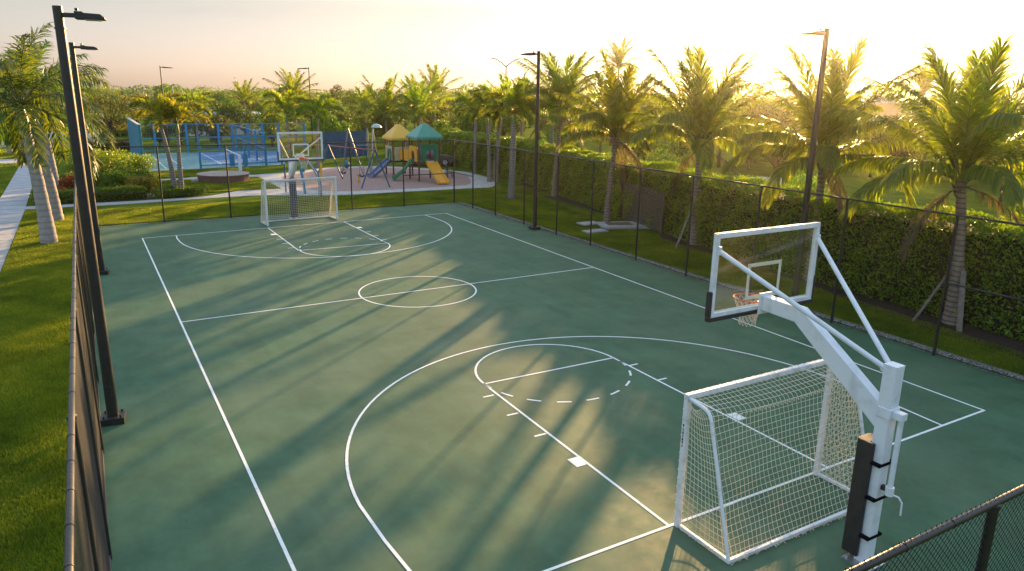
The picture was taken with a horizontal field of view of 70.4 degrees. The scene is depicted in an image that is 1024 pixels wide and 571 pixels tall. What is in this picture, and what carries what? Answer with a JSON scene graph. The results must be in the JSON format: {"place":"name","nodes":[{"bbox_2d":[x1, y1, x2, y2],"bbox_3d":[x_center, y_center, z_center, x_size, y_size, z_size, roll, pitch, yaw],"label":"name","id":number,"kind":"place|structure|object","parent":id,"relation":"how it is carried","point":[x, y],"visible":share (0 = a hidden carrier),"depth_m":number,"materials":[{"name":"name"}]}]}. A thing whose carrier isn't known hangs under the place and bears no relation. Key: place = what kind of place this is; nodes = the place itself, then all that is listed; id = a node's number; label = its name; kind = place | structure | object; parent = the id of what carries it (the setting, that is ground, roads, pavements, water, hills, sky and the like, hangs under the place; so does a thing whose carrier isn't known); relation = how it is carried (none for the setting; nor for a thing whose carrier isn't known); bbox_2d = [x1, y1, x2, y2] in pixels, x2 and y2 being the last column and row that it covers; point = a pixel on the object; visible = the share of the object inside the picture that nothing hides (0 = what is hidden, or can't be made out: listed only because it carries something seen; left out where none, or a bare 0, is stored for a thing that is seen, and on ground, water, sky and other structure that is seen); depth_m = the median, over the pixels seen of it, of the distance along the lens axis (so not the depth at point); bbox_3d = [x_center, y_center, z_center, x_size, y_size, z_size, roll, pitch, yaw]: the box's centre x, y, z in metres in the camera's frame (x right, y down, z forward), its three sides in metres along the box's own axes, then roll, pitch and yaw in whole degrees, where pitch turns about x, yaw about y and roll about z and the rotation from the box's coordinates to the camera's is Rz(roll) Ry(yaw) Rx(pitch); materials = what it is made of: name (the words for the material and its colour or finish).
{"place":"outdoors","nodes":[
{"label":"outdoors","id":0,"kind":"place"},
{"bbox_2d":[0,148,23,194],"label":"lawn grass","id":1,"kind":"structure","parent":0,"point":[5,178],"depth_m":54.00,"materials":[{"name":"green plant"}]},
{"bbox_2d":[25,173,327,209],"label":"cross path","id":2,"kind":"structure","parent":0,"point":[258,192],"depth_m":42.76,"materials":[{"name":"concrete"}]},
{"bbox_2d":[0,90,1023,570],"bbox_3d":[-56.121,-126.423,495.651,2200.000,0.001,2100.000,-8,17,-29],"label":"ground","id":3,"kind":"structure","parent":0,"point":[858,180],"depth_m":53.01,"materials":[{"name":"green plant"}]},
{"bbox_2d":[0,163,31,271],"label":"walkway","id":4,"kind":"structure","parent":3,"relation":"on","point":[16,209],"depth_m":37.70,"materials":[{"name":"concrete"}]},
{"bbox_2d":[0,206,73,298],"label":"lawn grass","id":5,"kind":"structure","parent":3,"relation":"on","point":[28,268],"depth_m":25.88,"materials":[{"name":"green plant"}]},
{"bbox_2d":[0,290,89,570],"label":"lawn grass","id":6,"kind":"structure","parent":3,"relation":"on","point":[32,318],"depth_m":13.60,"materials":[{"name":"green plant"}]},
{"bbox_2d":[60,175,154,204],"bbox_3d":[-26.122,-6.049,45.206,6.055,0.100,14.439,-8,17,-29],"label":"garden bed","id":7,"kind":"object","parent":3,"relation":"on","point":[150,197],"visible":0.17,"depth_m":40.69,"materials":[{"name":"brown soil"}]},
{"bbox_2d":[0,51,102,187],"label":"royal palm","id":8,"kind":"object","parent":7,"relation":"on","point":[53,167],"visible":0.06,"depth_m":42.47,"materials":[{"name":"green plant"}]},
{"bbox_2d":[55,145,136,174],"bbox_3d":[-28.738,-8.531,49.848,5.452,2.258,4.525,-8,17,-29],"label":"shrub","id":9,"kind":"object","parent":7,"relation":"on","point":[68,166],"visible":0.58,"depth_m":49.51,"materials":[{"name":"green plant"}]},
{"bbox_2d":[57,184,147,203],"bbox_3d":[-22.805,-5.154,40.168,4.627,0.909,1.475,-10,19,-36],"label":"hedge","id":10,"kind":"object","parent":7,"relation":"on","point":[67,197],"visible":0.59,"depth_m":40.23,"materials":[{"name":"green plant"}]},
{"bbox_2d":[93,169,139,187],"bbox_3d":[-24.143,-6.440,44.207,2.504,1.264,2.612,-1,15,-7],"label":"shrub","id":11,"kind":"object","parent":7,"relation":"on","point":[116,179],"visible":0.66,"depth_m":43.72,"materials":[{"name":"green plant"}]},
{"bbox_2d":[123,175,158,191],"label":"shrub","id":12,"kind":"object","parent":7,"relation":"on","point":[154,185],"visible":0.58,"depth_m":43.17,"materials":[{"name":"green plant"}]},
{"bbox_2d":[88,138,129,150],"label":"hedge","id":13,"kind":"object","parent":3,"relation":"on","point":[121,142],"visible":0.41,"depth_m":71.90,"materials":[{"name":"green plant"}]},
{"bbox_2d":[81,88,151,151],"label":"leafy tree","id":14,"kind":"object","parent":3,"relation":"on","point":[112,124],"visible":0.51,"depth_m":69.14,"materials":[{"name":"green plant"}]},
{"bbox_2d":[113,151,156,171],"bbox_3d":[-27.490,-8.920,52.644,2.864,1.606,2.988,-1,15,-6],"label":"shrub","id":15,"kind":"object","parent":3,"relation":"on","point":[141,159],"visible":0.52,"depth_m":52.66,"materials":[{"name":"green plant"}]},
{"bbox_2d":[141,121,174,145],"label":"leafy tree","id":16,"kind":"object","parent":3,"relation":"on","point":[147,130],"visible":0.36,"depth_m":76.21,"materials":[{"name":"green plant"}]},
{"bbox_2d":[164,117,194,144],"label":"broadleaf tree","id":17,"kind":"object","parent":3,"relation":"on","point":[182,133],"visible":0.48,"depth_m":79.79,"materials":[{"name":"green plant"}]},
{"bbox_2d":[172,91,221,148],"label":"foxtail palm","id":18,"kind":"object","parent":3,"relation":"on","point":[199,98],"visible":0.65,"depth_m":74.41,"materials":[{"name":"green plant"}]},
{"bbox_2d":[191,114,236,146],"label":"leafy tree","id":19,"kind":"object","parent":3,"relation":"on","point":[223,133],"visible":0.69,"depth_m":76.99,"materials":[{"name":"green plant"}]},
{"bbox_2d":[149,167,279,194],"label":"lawn grass","id":20,"kind":"structure","parent":3,"relation":"on","point":[238,187],"depth_m":48.10,"materials":[{"name":"green plant"}]},
{"bbox_2d":[145,150,284,170],"bbox_3d":[-25.751,-11.157,64.401,14.100,0.100,16.400,-8,17,-29],"label":"ball court","id":21,"kind":"object","parent":3,"relation":"on","point":[185,162],"visible":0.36,"depth_m":60.79,"materials":[{"name":"teal paint"}]},
{"bbox_2d":[124,117,143,155],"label":"practice wall","id":22,"kind":"structure","parent":21,"relation":"on","point":[134,132],"depth_m":58.26,"materials":[{"name":"blue paint"}]},
{"bbox_2d":[192,151,278,163],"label":"ball court blue zone","id":23,"kind":"object","parent":21,"relation":"on","point":[269,153],"visible":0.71,"depth_m":66.61,"materials":[{"name":"paint"}]},
{"bbox_2d":[234,125,266,164],"bbox_3d":[-23.833,-12.926,65.909,0.195,2.600,14.947,-7,17,-28],"label":"court fence","id":24,"kind":"object","parent":23,"relation":"on","point":[255,141],"visible":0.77,"depth_m":64.27,"materials":[{"name":"blue metal"}]},
{"bbox_2d":[191,171,249,182],"bbox_3d":[-19.833,-7.494,49.903,3.418,0.460,3.452,4,15,12],"label":"raised planter","id":25,"kind":"object","parent":3,"relation":"on","point":[218,175],"visible":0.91,"depth_m":48.89,"materials":[{"name":"grey concrete"}]},
{"bbox_2d":[141,123,305,152],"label":"court fence","id":26,"kind":"object","parent":3,"relation":"on","point":[278,129],"visible":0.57,"depth_m":71.75,"materials":[{"name":"blue metal"}]},
{"bbox_2d":[211,101,253,141],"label":"broadleaf tree","id":27,"kind":"object","parent":3,"relation":"on","point":[227,111],"visible":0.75,"depth_m":84.63,"materials":[{"name":"green plant"}]},
{"bbox_2d":[197,135,282,168],"bbox_3d":[-21.707,-10.765,58.211,6.686,2.450,0.249,-11,19,-38],"label":"court fence","id":28,"kind":"object","parent":3,"relation":"on","point":[243,150],"visible":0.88,"depth_m":58.16,"materials":[{"name":"blue metal"}]},
{"bbox_2d":[222,77,265,109],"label":"coconut palm","id":29,"kind":"object","parent":3,"relation":"on","point":[244,95],"visible":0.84,"depth_m":102.04,"materials":[{"name":"green plant"}]},
{"bbox_2d":[249,110,296,146],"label":"leafy tree","id":30,"kind":"object","parent":3,"relation":"on","point":[275,118],"visible":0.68,"depth_m":78.64,"materials":[{"name":"green plant"}]},
{"bbox_2d":[260,88,315,157],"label":"foxtail palm","id":31,"kind":"object","parent":3,"relation":"on","point":[288,102],"visible":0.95,"depth_m":56.04,"materials":[{"name":"green plant"}]},
{"bbox_2d":[262,67,322,142],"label":"coconut palm","id":32,"kind":"object","parent":3,"relation":"on","point":[294,84],"visible":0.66,"depth_m":82.16,"materials":[{"name":"green plant"}]},
{"bbox_2d":[293,92,344,168],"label":"foxtail palm","id":33,"kind":"object","parent":3,"relation":"on","point":[321,105],"visible":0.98,"depth_m":57.35,"materials":[{"name":"green plant"}]},
{"bbox_2d":[97,185,550,225],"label":"lawn grass","id":34,"kind":"structure","parent":3,"relation":"on","point":[375,203],"depth_m":39.06,"materials":[{"name":"green plant"}]},
{"bbox_2d":[309,114,351,142],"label":"leafy tree","id":35,"kind":"object","parent":3,"relation":"on","point":[336,126],"visible":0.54,"depth_m":78.86,"materials":[{"name":"green plant"}]},
{"bbox_2d":[323,129,366,161],"bbox_3d":[-14.853,-12.574,64.941,0.093,2.700,4.846,12,19,36],"label":"windscreen","id":36,"kind":"object","parent":3,"relation":"on","point":[358,136],"visible":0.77,"depth_m":64.68,"materials":[{"name":"blue fabric"}]},
{"bbox_2d":[340,80,380,131],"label":"coconut palm","id":37,"kind":"object","parent":3,"relation":"on","point":[365,96],"visible":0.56,"depth_m":82.70,"materials":[{"name":"green plant"}]},
{"bbox_2d":[282,167,470,190],"bbox_3d":[-9.852,-7.932,53.065,13.352,0.030,13.981,-8,17,-29],"label":"playground surface","id":38,"kind":"object","parent":3,"relation":"on","point":[398,184],"visible":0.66,"depth_m":50.87,"materials":[{"name":"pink rubber"}]},
{"bbox_2d":[315,145,389,188],"bbox_3d":[-10.819,-8.080,48.726,1.956,2.512,6.283,-13,20,-43],"label":"swing set","id":39,"kind":"object","parent":38,"relation":"on","point":[363,149],"visible":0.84,"depth_m":47.78,"materials":[{"name":"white metal"}]},
{"bbox_2d":[342,124,380,173],"bbox_3d":[-11.352,-10.496,55.454,3.046,3.706,2.005,9,17,27],"label":"climbing frame","id":40,"kind":"object","parent":38,"relation":"on","point":[374,126],"visible":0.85,"depth_m":54.71,"materials":[{"name":"silver metal"}]},
{"bbox_2d":[367,124,449,183],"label":"play tower","id":41,"kind":"structure","parent":38,"relation":"on","point":[418,133],"depth_m":50.87,"materials":[{"name":"yellow plastic"}]},
{"bbox_2d":[262,166,494,194],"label":"playground kerb","id":42,"kind":"structure","parent":3,"relation":"on","point":[280,175],"depth_m":48.43,"materials":[{"name":"concrete"}]},
{"bbox_2d":[347,72,412,144],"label":"coconut palm","id":43,"kind":"object","parent":3,"relation":"on","point":[385,102],"visible":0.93,"depth_m":67.86,"materials":[{"name":"green plant"}]},
{"bbox_2d":[359,111,408,140],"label":"leafy tree","id":44,"kind":"object","parent":3,"relation":"on","point":[379,121],"visible":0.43,"depth_m":78.95,"materials":[{"name":"green plant"}]},
{"bbox_2d":[381,74,454,146],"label":"coconut palm","id":45,"kind":"object","parent":3,"relation":"on","point":[417,101],"visible":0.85,"depth_m":68.69,"materials":[{"name":"green plant"}]},
{"bbox_2d":[392,72,448,146],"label":"coconut palm","id":46,"kind":"object","parent":3,"relation":"on","point":[434,91],"visible":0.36,"depth_m":75.91,"materials":[{"name":"green plant"}]},
{"bbox_2d":[415,98,453,128],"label":"broadleaf tree","id":47,"kind":"object","parent":3,"relation":"on","point":[429,118],"visible":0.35,"depth_m":90.23,"materials":[{"name":"green plant"}]},
{"bbox_2d":[415,61,465,141],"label":"coconut palm","id":48,"kind":"object","parent":3,"relation":"on","point":[433,73],"visible":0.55,"depth_m":84.02,"materials":[{"name":"green plant"}]},
{"bbox_2d":[452,89,492,173],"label":"foxtail palm","id":49,"kind":"object","parent":3,"relation":"on","point":[461,98],"visible":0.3,"depth_m":55.31,"materials":[{"name":"green plant"}]},
{"bbox_2d":[457,110,495,134],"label":"leafy tree","id":50,"kind":"object","parent":3,"relation":"on","point":[467,128],"visible":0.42,"depth_m":76.39,"materials":[{"name":"green plant"}]},
{"bbox_2d":[455,89,517,181],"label":"foxtail palm","id":51,"kind":"object","parent":3,"relation":"on","point":[477,97],"visible":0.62,"depth_m":49.84,"materials":[{"name":"green plant"}]},
{"bbox_2d":[471,81,530,182],"bbox_3d":[-0.730,-10.589,50.464,4.386,6.955,4.137,4,15,12],"label":"foxtail palm","id":52,"kind":"object","parent":3,"relation":"on","point":[483,86],"visible":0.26,"depth_m":50.15,"materials":[{"name":"green plant"}]},
{"bbox_2d":[485,70,548,128],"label":"coconut palm","id":53,"kind":"object","parent":3,"relation":"on","point":[506,77],"visible":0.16,"depth_m":64.57,"materials":[{"name":"green plant"}]},
{"bbox_2d":[55,83,1023,115],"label":"woods","id":54,"kind":"object","parent":3,"relation":"on","point":[123,93],"visible":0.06,"depth_m":204.77,"materials":[{"name":"green plant"}]},
{"bbox_2d":[439,127,645,218],"bbox_3d":[0.848,-8.890,51.286,3.296,3.212,32.381,-5,16,-21],"label":"clipped hedge","id":55,"kind":"object","parent":3,"relation":"on","point":[456,133],"visible":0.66,"depth_m":46.23,"materials":[{"name":"green plant"}]},
{"bbox_2d":[93,203,1023,570],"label":"court surface","id":56,"kind":"object","parent":3,"relation":"on","point":[451,467],"visible":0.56,"depth_m":14.42,"materials":[{"name":"green plastic"}]},
{"bbox_2d":[63,175,112,570],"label":"chain link fence","id":57,"kind":"object","parent":56,"relation":"on","point":[92,512],"visible":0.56,"depth_m":8.17,"materials":[{"name":"black metal"}]},
{"bbox_2d":[68,42,108,274],"bbox_3d":[-13.531,-4.000,23.620,0.920,7.420,0.400,-5,16,-22],"label":"lamp post","id":58,"kind":"object","parent":56,"relation":"on","point":[93,207],"visible":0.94,"depth_m":23.42,"materials":[{"name":"black metal"}]},
{"bbox_2d":[52,5,126,426],"bbox_3d":[-7.257,-1.017,12.871,0.880,7.380,0.400,-5,16,-22],"label":"lamp post","id":59,"kind":"object","parent":56,"relation":"on","point":[112,415],"visible":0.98,"depth_m":12.68,"materials":[{"name":"black metal"}]},
{"bbox_2d":[90,140,454,225],"bbox_3d":[-11.120,-5.310,36.453,18.304,3.628,0.160,-8,17,-29],"label":"chain link fence","id":60,"kind":"object","parent":56,"relation":"on","point":[406,181],"visible":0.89,"depth_m":35.73,"materials":[{"name":"black metal"}]},
{"bbox_2d":[261,176,337,225],"bbox_3d":[-10.168,-4.109,34.536,3.484,2.124,1.147,-9,18,-34],"label":"soccer goal","id":61,"kind":"object","parent":56,"relation":"on","point":[263,189],"visible":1,"depth_m":34.45,"materials":[{"name":"white paint"}]},
{"bbox_2d":[277,132,323,218],"bbox_3d":[-9.721,-5.067,33.989,1.981,4.270,2.926,-2,15,-10],"label":"basketball hoop","id":62,"kind":"object","parent":56,"relation":"on","point":[294,162],"visible":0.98,"depth_m":33.26,"materials":[{"name":"metal"}]},
{"bbox_2d":[521,51,540,229],"bbox_3d":[0.829,-6.390,32.548,1.050,7.900,0.400,-8,17,-29],"label":"lamp post","id":63,"kind":"object","parent":56,"relation":"on","point":[534,226],"visible":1,"depth_m":32.65,"materials":[{"name":"black metal"}]},
{"bbox_2d":[142,213,985,570],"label":"court lines","id":64,"kind":"object","parent":56,"relation":"on","point":[578,461],"visible":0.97,"depth_m":14.31,"materials":[{"name":"white paint"}]},
{"bbox_2d":[454,140,1023,381],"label":"chain link fence","id":65,"kind":"object","parent":56,"relation":"on","point":[944,294],"visible":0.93,"depth_m":22.21,"materials":[{"name":"black metal"}]},
{"bbox_2d":[674,359,864,564],"bbox_3d":[4.045,2.455,10.735,3.223,2.124,1.147,-8,17,-29],"label":"soccer goal","id":66,"kind":"object","parent":56,"relation":"on","point":[690,397],"visible":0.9,"depth_m":10.52,"materials":[{"name":"white paint"}]},
{"bbox_2d":[705,222,907,570],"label":"basketball hoop","id":67,"kind":"object","parent":56,"relation":"on","point":[883,413],"visible":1,"depth_m":9.76,"materials":[{"name":"metal"}]},
{"bbox_2d":[791,28,829,296],"bbox_3d":[8.091,-3.015,20.268,1.050,7.920,0.400,-8,17,-29],"label":"lamp post","id":68,"kind":"object","parent":56,"relation":"on","point":[825,32],"visible":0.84,"depth_m":20.23,"materials":[{"name":"black metal"}]},
{"bbox_2d":[844,483,1023,570],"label":"chain link fence","id":69,"kind":"object","parent":56,"relation":"on","point":[991,508],"visible":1,"depth_m":4.82,"materials":[{"name":"black metal"}]},
{"bbox_2d":[596,36,645,81],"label":"coconut palm","id":70,"kind":"object","parent":3,"relation":"on","point":[617,61],"visible":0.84,"depth_m":98.51,"materials":[{"name":"green plant"}]},
{"bbox_2d":[622,181,664,233],"bbox_3d":[6.227,-3.801,34.717,0.080,1.950,4.080,-4,16,-17],"label":"slatted screen","id":71,"kind":"object","parent":3,"relation":"on","point":[643,193],"visible":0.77,"depth_m":34.26,"materials":[{"name":"brown wood"}]},
{"bbox_2d":[642,150,683,167],"bbox_3d":[9.944,-7.540,47.376,3.252,2.817,3.589,-1,15,-6],"label":"tall shrub","id":72,"kind":"object","parent":3,"relation":"on","point":[665,157],"visible":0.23,"depth_m":47.01,"materials":[{"name":"green plant"}]},
{"bbox_2d":[648,117,707,158],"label":"leafy tree","id":73,"kind":"object","parent":3,"relation":"on","point":[670,144],"visible":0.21,"depth_m":58.82,"materials":[{"name":"green plant"}]},
{"bbox_2d":[432,187,1023,374],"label":"lawn grass","id":74,"kind":"structure","parent":3,"relation":"on","point":[699,256],"depth_m":26.57,"materials":[{"name":"green plant"}]},
{"bbox_2d":[596,221,649,229],"bbox_3d":[5.344,-2.912,34.910,2.300,0.145,1.500,-2,15,-10],"label":"concrete pad","id":75,"kind":"object","parent":74,"relation":"on","point":[615,225],"visible":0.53,"depth_m":34.43,"materials":[{"name":"grey concrete"}]},
{"bbox_2d":[458,202,1023,379],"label":"gravel","id":76,"kind":"structure","parent":3,"relation":"on","point":[902,341],"depth_m":22.21,"materials":[{"name":"grey stone"}]},
{"bbox_2d":[462,202,1023,377],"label":"edging kerb","id":77,"kind":"structure","parent":3,"relation":"on","point":[938,350],"depth_m":20.73,"materials":[{"name":"concrete"}]},
{"bbox_2d":[724,99,794,162],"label":"leafy tree","id":78,"kind":"object","parent":3,"relation":"on","point":[770,109],"visible":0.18,"depth_m":66.50,"materials":[{"name":"green plant"}]},
{"bbox_2d":[520,183,1023,357],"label":"mulch bed","id":79,"kind":"object","parent":3,"relation":"on","point":[973,329],"visible":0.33,"depth_m":21.77,"materials":[{"name":"brown soil"}]},
{"bbox_2d":[498,50,620,195],"bbox_3d":[2.763,-9.753,43.958,7.434,8.796,7.079,7,16,20],"label":"coconut palm","id":80,"kind":"object","parent":79,"relation":"on","point":[561,83],"visible":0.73,"depth_m":42.75,"materials":[{"name":"green plant"}]},
{"bbox_2d":[605,43,788,244],"bbox_3d":[7.595,-5.912,30.577,6.960,8.409,7.726,-1,15,-7],"label":"coconut palm","id":81,"kind":"object","parent":79,"relation":"on","point":[694,114],"visible":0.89,"depth_m":29.20,"materials":[{"name":"green plant"}]},
{"bbox_2d":[621,158,1023,340],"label":"clipped hedge","id":82,"kind":"object","parent":79,"relation":"on","point":[877,278],"visible":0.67,"depth_m":23.06,"materials":[{"name":"green plant"}]},
{"bbox_2d":[719,35,941,280],"bbox_3d":[10.672,-4.104,24.465,7.190,8.153,6.773,7,16,20],"label":"coconut palm","id":83,"kind":"object","parent":79,"relation":"on","point":[837,76],"visible":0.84,"depth_m":23.39,"materials":[{"name":"green plant"}]},
{"bbox_2d":[822,33,1023,325],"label":"coconut palm","id":84,"kind":"object","parent":79,"relation":"on","point":[971,135],"visible":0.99,"depth_m":19.45,"materials":[{"name":"green plant"}]},
{"bbox_2d":[956,270,966,332],"bbox_3d":[12.371,0.430,19.971,0.140,1.566,0.863,7,16,22],"label":"support stake","id":85,"kind":"object","parent":79,"relation":"on","point":[961,300],"visible":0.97,"depth_m":19.95,"materials":[{"name":"brown wood"}]},
{"bbox_2d":[744,124,807,173],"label":"leafy tree","id":86,"kind":"object","parent":3,"relation":"on","point":[775,162],"visible":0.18,"depth_m":59.25,"materials":[{"name":"green plant"}]},
{"bbox_2d":[780,167,829,196],"bbox_3d":[15.290,-4.782,37.545,2.822,2.710,2.964,0,15,-4],"label":"tall shrub","id":87,"kind":"object","parent":3,"relation":"on","point":[801,181],"visible":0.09,"depth_m":37.50,"materials":[{"name":"green plant"}]},
{"bbox_2d":[867,114,930,168],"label":"leafy tree","id":88,"kind":"object","parent":3,"relation":"on","point":[903,153],"visible":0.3,"depth_m":55.63,"materials":[{"name":"green plant"}]},
{"bbox_2d":[901,61,955,96],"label":"leafy tree","id":89,"kind":"object","parent":3,"relation":"on","point":[925,83],"visible":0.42,"depth_m":94.73,"materials":[{"name":"green plant"}]},
{"bbox_2d":[975,137,1023,202],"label":"leafy tree","id":90,"kind":"object","parent":3,"relation":"on","point":[1019,147],"visible":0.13,"depth_m":43.62,"materials":[{"name":"green plant"}]},
{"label":"soil ring","id":91,"kind":"structure","parent":3,"relation":"on","visible":0},
{"bbox_2d":[548,47,692,222],"bbox_3d":[4.928,-6.944,34.279,7.127,8.413,6.395,-8,17,-29],"label":"coconut palm","id":92,"kind":"object","parent":91,"relation":"on","point":[618,98],"visible":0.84,"depth_m":33.29,"materials":[{"name":"green plant"}]},
{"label":"soil ring","id":93,"kind":"structure","parent":3,"relation":"on","visible":0},
{"bbox_2d":[127,91,192,195],"bbox_3d":[-20.147,-8.045,41.487,3.165,6.048,3.356,12,18,35],"label":"foxtail palm","id":94,"kind":"object","parent":93,"relation":"on","point":[158,107],"visible":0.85,"depth_m":41.20,"materials":[{"name":"green plant"}]},
{"bbox_2d":[141,96,214,195],"bbox_3d":[-19.084,-7.979,41.703,3.846,5.839,3.589,-8,17,-29],"label":"foxtail palm","id":95,"kind":"object","parent":93,"relation":"on","point":[180,112],"visible":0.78,"depth_m":41.50,"materials":[{"name":"green plant"}]},
{"bbox_2d":[149,184,211,197],"bbox_3d":[-19.311,-5.562,42.230,3.432,0.742,2.113,-8,17,-29],"label":"shrub","id":96,"kind":"object","parent":93,"relation":"on","point":[180,190],"visible":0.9,"depth_m":41.91,"materials":[{"name":"green plant"}]},
{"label":"soil ring","id":97,"kind":"structure","parent":3,"relation":"on","visible":0},
{"bbox_2d":[479,80,552,197],"bbox_3d":[0.092,-8.608,43.068,4.184,6.954,4.404,-8,17,-29],"label":"foxtail palm","id":98,"kind":"object","parent":97,"relation":"on","point":[520,89],"visible":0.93,"depth_m":42.28,"materials":[{"name":"green plant"}]},
{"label":"soil ring","id":99,"kind":"structure","parent":3,"relation":"on","visible":0},
{"bbox_2d":[0,21,118,243],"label":"royal palm","id":100,"kind":"object","parent":99,"relation":"on","point":[25,110],"visible":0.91,"depth_m":28.05,"materials":[{"name":"green plant"}]},
{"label":"soil ring","id":101,"kind":"structure","parent":3,"relation":"on","visible":0},
{"bbox_2d":[0,39,119,220],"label":"royal palm","id":102,"kind":"object","parent":101,"relation":"on","point":[54,201],"visible":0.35,"depth_m":33.23,"materials":[{"name":"green plant"}]},
{"bbox_2d":[0,0,1023,102],"label":"sky","id":103,"kind":"structure","parent":0,"point":[204,43],"materials":[{"name":"white"}]},
{"bbox_2d":[856,93,920,132],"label":"leafy tree","id":104,"kind":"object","parent":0,"point":[890,108],"depth_m":131.84,"materials":[{"name":"beige plant"}]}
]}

